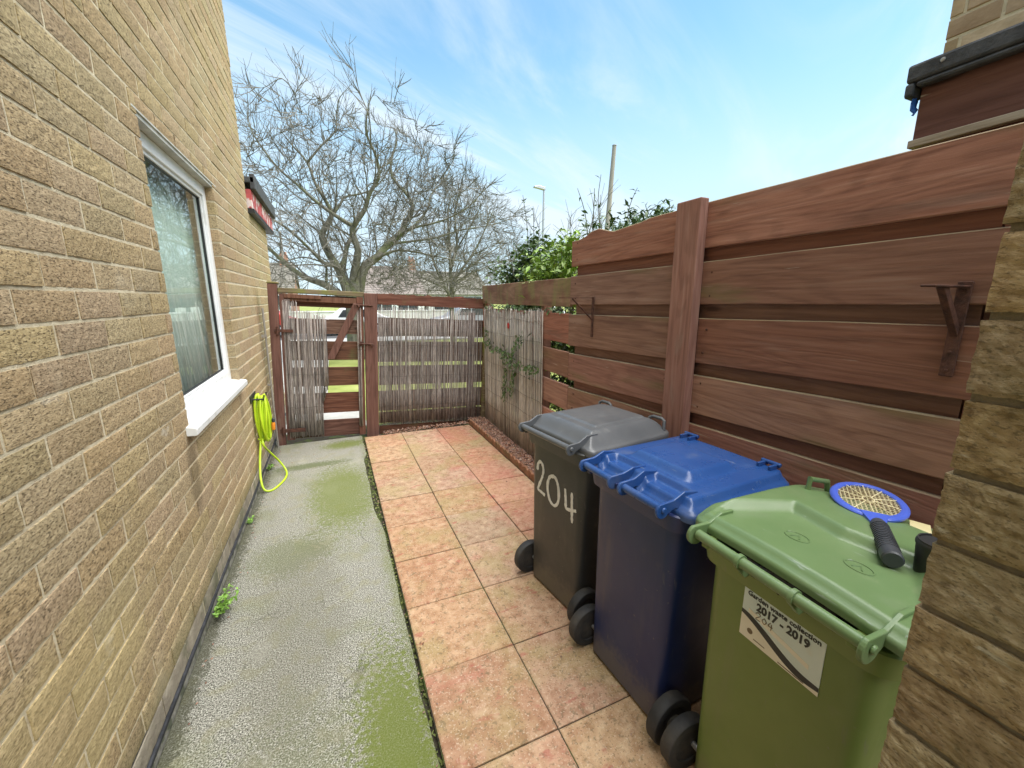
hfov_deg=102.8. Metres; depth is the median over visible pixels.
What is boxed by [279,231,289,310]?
pole
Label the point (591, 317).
shelf bracket
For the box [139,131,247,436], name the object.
window
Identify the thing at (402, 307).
window
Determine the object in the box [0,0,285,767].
brick house
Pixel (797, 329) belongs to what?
board fence
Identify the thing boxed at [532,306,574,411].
ivy shrub
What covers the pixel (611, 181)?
telegraph pole
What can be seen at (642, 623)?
wheelie bin
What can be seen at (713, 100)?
sky
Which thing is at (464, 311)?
parked car
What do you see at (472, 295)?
terraced house
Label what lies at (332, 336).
road
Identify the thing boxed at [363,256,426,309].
terraced house
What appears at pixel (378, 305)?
window
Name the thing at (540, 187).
street lamp
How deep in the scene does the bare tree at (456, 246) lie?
16.26 m
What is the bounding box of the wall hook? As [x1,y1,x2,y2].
[249,391,266,403]
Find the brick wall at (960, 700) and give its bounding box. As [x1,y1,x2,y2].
[878,142,1023,767]
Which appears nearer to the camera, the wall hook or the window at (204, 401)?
the window at (204, 401)
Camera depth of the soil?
3.30 m
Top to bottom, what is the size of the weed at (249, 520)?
0.058 m
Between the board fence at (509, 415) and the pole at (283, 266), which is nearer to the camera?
the board fence at (509, 415)
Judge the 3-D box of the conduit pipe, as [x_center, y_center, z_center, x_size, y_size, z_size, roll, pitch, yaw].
[-2.766,-0.031,4.665,0.051,1.640,0.026,-5,13,-23]
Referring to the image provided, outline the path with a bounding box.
[156,436,439,767]
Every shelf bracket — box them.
[559,297,593,336]
[920,281,973,376]
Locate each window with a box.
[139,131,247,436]
[377,304,391,309]
[397,305,417,309]
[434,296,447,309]
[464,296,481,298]
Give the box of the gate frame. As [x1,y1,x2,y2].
[266,281,378,445]
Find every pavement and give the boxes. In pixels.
[281,336,482,344]
[286,411,358,433]
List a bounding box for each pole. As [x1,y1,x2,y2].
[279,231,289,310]
[605,144,616,230]
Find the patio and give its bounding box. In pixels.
[365,425,701,767]
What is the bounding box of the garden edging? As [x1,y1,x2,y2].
[469,419,533,482]
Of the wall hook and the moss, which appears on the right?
the moss
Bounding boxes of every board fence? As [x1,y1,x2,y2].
[482,277,572,458]
[567,122,1023,528]
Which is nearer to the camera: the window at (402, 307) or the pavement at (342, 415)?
the pavement at (342, 415)
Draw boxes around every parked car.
[326,307,384,335]
[431,308,482,319]
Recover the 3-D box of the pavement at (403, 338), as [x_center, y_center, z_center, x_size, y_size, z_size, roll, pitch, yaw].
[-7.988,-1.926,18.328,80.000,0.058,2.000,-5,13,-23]
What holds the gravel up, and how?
on the soil
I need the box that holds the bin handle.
[736,552,844,621]
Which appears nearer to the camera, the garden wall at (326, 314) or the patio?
the patio
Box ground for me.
[299,304,574,422]
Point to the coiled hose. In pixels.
(265, 423)
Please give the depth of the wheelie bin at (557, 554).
2.22 m
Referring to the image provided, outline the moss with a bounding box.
[363,440,443,765]
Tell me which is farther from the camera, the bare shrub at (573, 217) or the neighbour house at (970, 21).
the bare shrub at (573, 217)
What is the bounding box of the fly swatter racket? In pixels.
[830,482,910,567]
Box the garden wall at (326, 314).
[292,310,447,318]
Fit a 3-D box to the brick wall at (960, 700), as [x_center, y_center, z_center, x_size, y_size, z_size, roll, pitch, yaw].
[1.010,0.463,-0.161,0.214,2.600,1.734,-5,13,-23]
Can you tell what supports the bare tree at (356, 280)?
on the ground
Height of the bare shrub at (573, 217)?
3.737 m
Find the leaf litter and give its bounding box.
[188,432,631,767]
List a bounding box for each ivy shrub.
[485,198,574,408]
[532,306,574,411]
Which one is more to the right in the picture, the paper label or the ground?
the paper label
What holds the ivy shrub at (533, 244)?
on the ground
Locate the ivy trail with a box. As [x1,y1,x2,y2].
[483,301,567,402]
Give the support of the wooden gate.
attached to the gate frame
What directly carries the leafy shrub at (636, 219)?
on the ground
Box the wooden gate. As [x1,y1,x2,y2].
[274,293,372,439]
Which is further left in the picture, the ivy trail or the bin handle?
the ivy trail
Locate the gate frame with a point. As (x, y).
(371, 365)
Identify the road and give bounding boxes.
[281,334,386,339]
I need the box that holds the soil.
[276,416,475,767]
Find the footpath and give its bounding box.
[281,345,328,392]
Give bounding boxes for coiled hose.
[253,393,287,491]
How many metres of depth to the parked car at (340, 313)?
21.11 m
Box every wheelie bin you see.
[514,400,668,620]
[569,431,788,745]
[660,476,932,767]
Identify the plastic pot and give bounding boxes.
[913,533,937,572]
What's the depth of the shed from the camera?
1.46 m
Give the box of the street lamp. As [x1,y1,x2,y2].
[533,185,545,249]
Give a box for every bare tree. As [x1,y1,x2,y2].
[232,22,532,358]
[363,147,557,341]
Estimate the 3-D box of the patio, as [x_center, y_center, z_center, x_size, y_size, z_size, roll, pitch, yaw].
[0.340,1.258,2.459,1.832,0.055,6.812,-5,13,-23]
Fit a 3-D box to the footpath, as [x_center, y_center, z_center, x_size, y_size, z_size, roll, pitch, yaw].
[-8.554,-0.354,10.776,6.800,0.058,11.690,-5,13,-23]
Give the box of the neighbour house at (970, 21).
[943,0,1023,52]
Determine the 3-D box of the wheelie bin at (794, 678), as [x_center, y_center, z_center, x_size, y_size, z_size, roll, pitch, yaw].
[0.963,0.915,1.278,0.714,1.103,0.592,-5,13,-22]
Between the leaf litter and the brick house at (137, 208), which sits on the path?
the leaf litter
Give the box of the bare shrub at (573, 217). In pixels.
[520,181,617,376]
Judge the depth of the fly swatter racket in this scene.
1.24 m
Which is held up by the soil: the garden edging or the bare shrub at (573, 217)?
the garden edging
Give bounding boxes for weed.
[212,582,239,616]
[246,515,253,523]
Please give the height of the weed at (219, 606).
0.147 m
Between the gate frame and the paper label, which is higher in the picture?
the gate frame
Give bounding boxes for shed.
[904,21,1023,149]
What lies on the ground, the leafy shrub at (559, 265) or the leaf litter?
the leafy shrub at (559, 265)
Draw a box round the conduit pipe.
[261,308,278,447]
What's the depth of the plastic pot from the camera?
1.01 m
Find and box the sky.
[222,0,952,295]
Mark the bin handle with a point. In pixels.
(790, 585)
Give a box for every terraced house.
[269,252,299,310]
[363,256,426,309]
[419,271,485,309]
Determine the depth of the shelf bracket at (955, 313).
1.30 m
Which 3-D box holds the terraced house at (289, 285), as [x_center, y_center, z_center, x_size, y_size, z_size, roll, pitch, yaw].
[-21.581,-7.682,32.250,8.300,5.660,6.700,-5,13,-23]
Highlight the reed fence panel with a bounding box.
[377,293,485,433]
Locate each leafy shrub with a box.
[515,188,613,410]
[573,175,675,237]
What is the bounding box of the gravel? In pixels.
[380,416,533,473]

